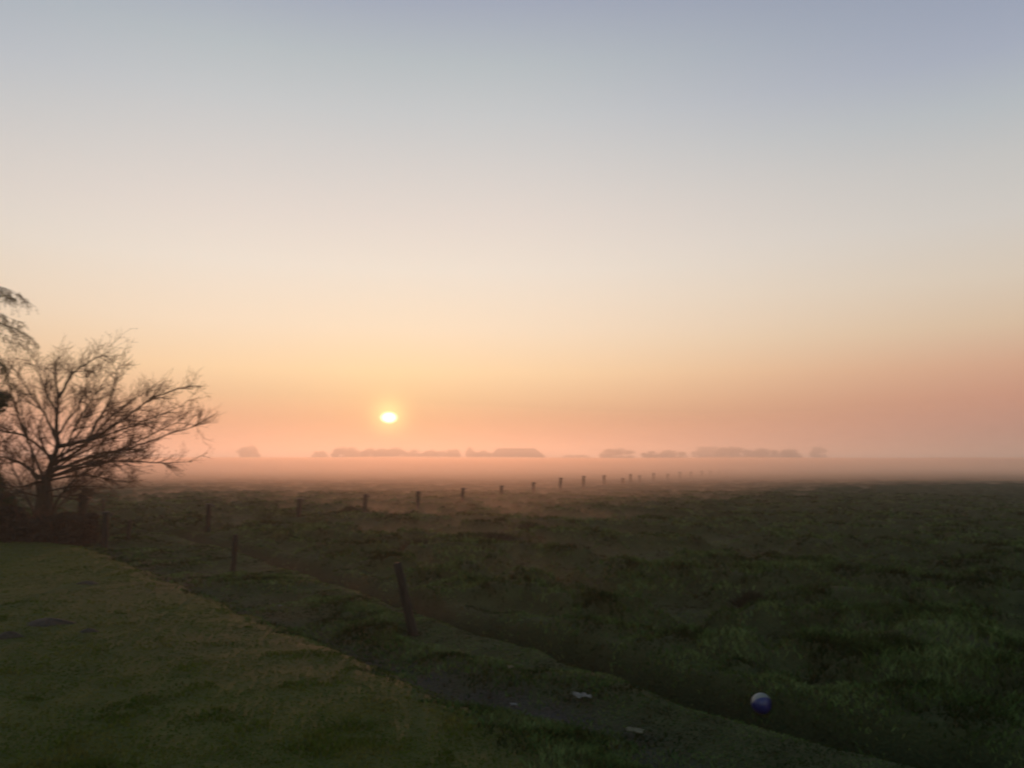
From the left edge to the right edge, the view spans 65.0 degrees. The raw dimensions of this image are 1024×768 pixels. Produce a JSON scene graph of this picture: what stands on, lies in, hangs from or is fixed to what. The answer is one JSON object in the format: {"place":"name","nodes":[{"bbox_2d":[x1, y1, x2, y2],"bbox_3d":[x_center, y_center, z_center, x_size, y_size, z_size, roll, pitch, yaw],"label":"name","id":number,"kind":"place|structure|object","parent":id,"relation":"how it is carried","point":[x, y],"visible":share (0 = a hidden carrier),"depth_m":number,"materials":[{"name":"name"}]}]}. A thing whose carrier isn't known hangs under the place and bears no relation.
{"place":"outdoors","nodes":[
{"label":"outdoors","id":0,"kind":"place"},
{"bbox_2d":[0,541,633,767],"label":"lawn grass","id":1,"kind":"structure","parent":0,"point":[315,750],"depth_m":7.33,"materials":[{"name":"green plant"}]},
{"bbox_2d":[0,464,1023,767],"bbox_3d":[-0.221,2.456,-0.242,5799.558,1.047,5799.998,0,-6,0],"label":"ground","id":2,"kind":"structure","parent":0,"point":[1002,482],"depth_m":12.49,"materials":[{"name":"green plant"}]},
{"bbox_2d":[0,631,23,639],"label":"molehill","id":3,"kind":"object","parent":2,"relation":"on","point":[8,634],"visible":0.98,"depth_m":10.18,"materials":[{"name":"brown soil"}]},
{"bbox_2d":[0,383,27,506],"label":"evergreen shrub","id":4,"kind":"object","parent":2,"relation":"on","point":[10,498],"visible":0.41,"depth_m":25.44,"materials":[{"name":"black plant"}]},
{"bbox_2d":[0,286,40,400],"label":"weeping birch","id":5,"kind":"object","parent":2,"relation":"on","point":[4,319],"visible":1,"depth_m":21.08,"materials":[{"name":"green plant"}]},
{"bbox_2d":[0,503,102,545],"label":"hedge","id":6,"kind":"object","parent":2,"relation":"on","point":[19,524],"visible":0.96,"depth_m":22.74,"materials":[{"name":"brown plant"}]},
{"bbox_2d":[27,618,75,626],"bbox_3d":[-6.361,3.267,11.033,0.830,0.105,0.428,0,-6,0],"label":"molehill","id":7,"kind":"object","parent":2,"relation":"on","point":[44,622],"visible":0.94,"depth_m":10.98,"materials":[{"name":"brown soil"}]},
{"bbox_2d":[78,495,90,514],"bbox_3d":[-12.759,4.109,23.922,0.347,1.601,0.266,2,-6,-24],"label":"gate post","id":8,"kind":"object","parent":2,"relation":"on","point":[83,499],"visible":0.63,"depth_m":23.86,"materials":[{"name":"wood"}]},
{"bbox_2d":[76,581,97,584],"bbox_3d":[-7.791,3.658,14.784,0.494,0.081,0.321,0,-6,0],"label":"molehill","id":9,"kind":"object","parent":2,"relation":"on","point":[87,583],"visible":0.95,"depth_m":14.71,"materials":[{"name":"brown soil"}]},
{"bbox_2d":[80,628,99,632],"bbox_3d":[-5.537,3.238,10.542,0.367,0.072,0.213,0,-6,0],"label":"molehill","id":10,"kind":"object","parent":2,"relation":"on","point":[87,630],"visible":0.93,"depth_m":10.52,"materials":[{"name":"brown soil"}]},
{"bbox_2d":[101,512,112,547],"bbox_3d":[-11.256,4.137,22.274,0.261,1.186,0.221,-2,-6,16],"label":"fence post","id":11,"kind":"object","parent":2,"relation":"on","point":[105,533],"visible":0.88,"depth_m":22.22,"materials":[{"name":"wood"}]},
{"bbox_2d":[0,330,221,516],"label":"bare tree","id":12,"kind":"object","parent":2,"relation":"on","point":[44,496],"visible":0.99,"depth_m":23.88,"materials":[{"name":"brown plant"}]},
{"bbox_2d":[205,503,214,531],"bbox_3d":[-9.826,4.412,26.070,0.205,1.065,0.249,-5,-7,40],"label":"fence post","id":13,"kind":"object","parent":2,"relation":"on","point":[208,517],"visible":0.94,"depth_m":26.01,"materials":[{"name":"wood"}]},
{"bbox_2d":[230,534,237,571],"bbox_3d":[-5.783,3.662,16.676,0.171,1.071,0.124,-5,-8,43],"label":"fence post","id":14,"kind":"object","parent":2,"relation":"on","point":[234,553],"visible":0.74,"depth_m":16.65,"materials":[{"name":"brown wood"}]},
{"bbox_2d":[236,445,261,465],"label":"tree","id":15,"kind":"object","parent":2,"relation":"on","point":[244,453],"visible":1,"depth_m":635.25,"materials":[{"name":"pink plant"}]},
{"bbox_2d":[296,498,304,516],"bbox_3d":[-8.089,4.783,30.632,0.232,0.832,0.273,-5,-7,40],"label":"fence post","id":16,"kind":"object","parent":2,"relation":"on","point":[299,504],"visible":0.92,"depth_m":30.57,"materials":[{"name":"wood"}]},
{"bbox_2d":[312,451,327,465],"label":"tree","id":17,"kind":"object","parent":2,"relation":"on","point":[317,458],"visible":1,"depth_m":666.32,"materials":[{"name":"orange plant"}]},
{"bbox_2d":[331,447,351,465],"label":"tree","id":18,"kind":"object","parent":2,"relation":"on","point":[336,452],"visible":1,"depth_m":636.57,"materials":[{"name":"orange plant"}]},
{"bbox_2d":[332,506,363,512],"bbox_3d":[-6.783,5.190,33.391,1.559,0.402,1.613,-1,-6,13],"label":"grass tussock","id":19,"kind":"object","parent":2,"relation":"on","point":[349,508],"depth_m":33.23,"materials":[{"name":"green plant"}]},
{"bbox_2d":[343,447,364,465],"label":"tree","id":20,"kind":"object","parent":2,"relation":"on","point":[356,457],"visible":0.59,"depth_m":646.75,"materials":[{"name":"orange plant"}]},
{"bbox_2d":[363,494,368,511],"bbox_3d":[-6.379,5.468,35.068,0.284,1.327,0.220,3,-8,-18],"label":"fence post","id":21,"kind":"object","parent":2,"relation":"on","point":[365,496],"visible":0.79,"depth_m":35.03,"materials":[{"name":"wood"}]},
{"bbox_2d":[359,447,379,465],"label":"tree","id":22,"kind":"object","parent":2,"relation":"on","point":[365,453],"visible":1,"depth_m":622.95,"materials":[{"name":"orange plant"}]},
{"bbox_2d":[377,448,389,465],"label":"tree","id":23,"kind":"object","parent":2,"relation":"on","point":[381,455],"visible":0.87,"depth_m":635.54,"materials":[{"name":"orange plant"}]},
{"bbox_2d":[382,447,406,465],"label":"tree","id":24,"kind":"object","parent":2,"relation":"on","point":[396,453],"visible":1,"depth_m":636.01,"materials":[{"name":"orange plant"}]},
{"bbox_2d":[393,562,418,636],"bbox_3d":[-1.429,2.990,10.903,0.139,1.152,0.139,-14,-3,-1],"label":"fence post","id":25,"kind":"object","parent":2,"relation":"on","point":[407,608],"visible":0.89,"depth_m":10.86,"materials":[{"name":"brown wood"}]},
{"bbox_2d":[402,449,423,465],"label":"tree","id":26,"kind":"object","parent":2,"relation":"on","point":[412,455],"visible":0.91,"depth_m":651.60,"materials":[{"name":"orange plant"}]},
{"bbox_2d":[390,535,440,551],"bbox_3d":[-2.212,4.199,21.089,2.437,0.536,1.489,-3,-6,27],"label":"grass tussock","id":27,"kind":"object","parent":2,"relation":"on","point":[403,546],"depth_m":21.07,"materials":[{"name":"green plant"}]},
{"bbox_2d":[416,491,420,509],"bbox_3d":[-4.617,5.935,39.657,0.270,1.305,0.207,-1,-4,19],"label":"fence post","id":28,"kind":"object","parent":2,"relation":"on","point":[418,493],"visible":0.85,"depth_m":39.63,"materials":[{"name":"wood"}]},
{"bbox_2d":[420,449,439,465],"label":"tree","id":29,"kind":"object","parent":2,"relation":"on","point":[425,455],"visible":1,"depth_m":635.69,"materials":[{"name":"orange plant"}]},
{"bbox_2d":[437,450,447,465],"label":"tree","id":30,"kind":"object","parent":2,"relation":"on","point":[441,455],"visible":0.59,"depth_m":674.79,"materials":[{"name":"orange plant"}]},
{"bbox_2d":[445,449,461,465],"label":"tree","id":31,"kind":"object","parent":2,"relation":"on","point":[451,456],"visible":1,"depth_m":635.16,"materials":[{"name":"orange plant"}]},
{"bbox_2d":[461,488,465,500],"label":"fence post","id":32,"kind":"object","parent":2,"relation":"on","point":[462,494],"visible":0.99,"depth_m":44.65,"materials":[{"name":"wood"}]},
{"bbox_2d":[465,447,477,465],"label":"tree","id":33,"kind":"object","parent":2,"relation":"on","point":[471,457],"visible":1,"depth_m":630.06,"materials":[{"name":"orange plant"}]},
{"bbox_2d":[477,450,490,465],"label":"tree","id":34,"kind":"object","parent":2,"relation":"on","point":[481,456],"visible":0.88,"depth_m":635.28,"materials":[{"name":"orange plant"}]},
{"bbox_2d":[457,531,533,540],"bbox_3d":[-0.450,4.160,22.132,2.609,0.272,1.644,0,-6,0],"label":"grass tussock","id":35,"kind":"object","parent":2,"relation":"on","point":[506,537],"depth_m":22.02,"materials":[{"name":"green plant"}]},
{"bbox_2d":[500,485,503,495],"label":"fence post","id":36,"kind":"object","parent":2,"relation":"on","point":[501,489],"visible":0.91,"depth_m":50.14,"materials":[{"name":"wood"}]},
{"bbox_2d":[488,448,544,465],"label":"barn","id":37,"kind":"structure","parent":2,"relation":"on","point":[516,457],"depth_m":620.05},
{"bbox_2d":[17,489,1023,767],"bbox_3d":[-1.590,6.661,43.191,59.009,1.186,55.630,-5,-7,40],"label":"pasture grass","id":38,"kind":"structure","parent":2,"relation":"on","point":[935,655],"depth_m":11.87,"materials":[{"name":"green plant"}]},
{"bbox_2d":[501,520,554,531],"bbox_3d":[0.694,4.564,25.805,2.739,0.444,1.619,0,-6,0],"label":"grass tussock","id":39,"kind":"object","parent":2,"relation":"on","point":[527,525],"depth_m":25.71,"materials":[{"name":"green plant"}]},
{"bbox_2d":[532,482,535,493],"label":"fence post","id":40,"kind":"object","parent":2,"relation":"on","point":[533,488],"visible":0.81,"depth_m":55.87,"materials":[{"name":"wood"}]},
{"bbox_2d":[559,478,562,489],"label":"fence post","id":41,"kind":"object","parent":2,"relation":"on","point":[560,484],"visible":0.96,"depth_m":61.70,"materials":[{"name":"wood"}]},
{"bbox_2d":[558,454,591,464],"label":"tree","id":42,"kind":"object","parent":2,"relation":"on","point":[575,459],"visible":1,"depth_m":757.45,"materials":[{"name":"orange plant"}]},
{"bbox_2d":[573,691,591,698],"bbox_3d":[0.688,3.038,7.842,0.190,0.050,0.087,3,5,12],"label":"paper scrap","id":43,"kind":"object","parent":2,"relation":"on","point":[579,695],"visible":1,"depth_m":7.83,"materials":[{"name":"white paper"}]},
{"bbox_2d":[599,447,634,465],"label":"tree","id":44,"kind":"object","parent":2,"relation":"on","point":[609,454],"visible":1,"depth_m":635.13,"materials":[{"name":"pink plant"}]},
{"bbox_2d":[626,727,643,733],"bbox_3d":[1.084,3.054,7.099,0.160,0.026,0.078,2,5,17],"label":"paper scrap","id":45,"kind":"object","parent":2,"relation":"on","point":[636,730],"visible":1,"depth_m":7.09,"materials":[{"name":"white paper"}]},
{"bbox_2d":[641,451,665,465],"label":"tree","id":46,"kind":"object","parent":2,"relation":"on","point":[651,458],"visible":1,"depth_m":632.58,"materials":[{"name":"pink plant"}]},
{"bbox_2d":[658,450,686,465],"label":"tree","id":47,"kind":"object","parent":2,"relation":"on","point":[669,455],"visible":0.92,"depth_m":634.50,"materials":[{"name":"pink plant"}]},
{"bbox_2d":[691,446,720,465],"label":"tree","id":48,"kind":"object","parent":2,"relation":"on","point":[703,452],"visible":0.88,"depth_m":696.34,"materials":[{"name":"pink plant"}]},
{"bbox_2d":[714,446,742,465],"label":"tree","id":49,"kind":"object","parent":2,"relation":"on","point":[723,452],"visible":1,"depth_m":636.00,"materials":[{"name":"pink plant"}]},
{"bbox_2d":[730,447,758,465],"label":"tree","id":50,"kind":"object","parent":2,"relation":"on","point":[747,455],"visible":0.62,"depth_m":653.07,"materials":[{"name":"pink plant"}]},
{"bbox_2d":[722,588,774,608],"bbox_3d":[3.939,3.491,13.144,1.054,0.355,1.492,0,-6,0],"label":"grass tussock","id":51,"kind":"object","parent":2,"relation":"on","point":[744,598],"depth_m":13.12,"materials":[{"name":"green plant"}]},
{"bbox_2d":[751,693,771,713],"bbox_3d":[2.451,3.137,7.891,0.200,0.200,0.200,-12,-4,3],"label":"ball","id":52,"kind":"object","parent":2,"relation":"on","point":[761,703],"visible":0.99,"depth_m":7.82,"materials":[{"name":"blue plastic"}]},
{"bbox_2d":[752,448,778,465],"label":"tree","id":53,"kind":"object","parent":2,"relation":"on","point":[762,454],"visible":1,"depth_m":634.88,"materials":[{"name":"pink plant"}]},
{"bbox_2d":[777,449,805,465],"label":"tree","id":54,"kind":"object","parent":2,"relation":"on","point":[787,455],"visible":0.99,"depth_m":635.44,"materials":[{"name":"pink plant"}]},
{"bbox_2d":[810,445,826,465],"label":"tree","id":55,"kind":"object","parent":2,"relation":"on","point":[815,451],"visible":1,"depth_m":700.03,"materials":[{"name":"pink plant"}]},
{"bbox_2d":[0,0,1023,463],"label":"sky","id":56,"kind":"structure","parent":0,"point":[555,228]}
]}

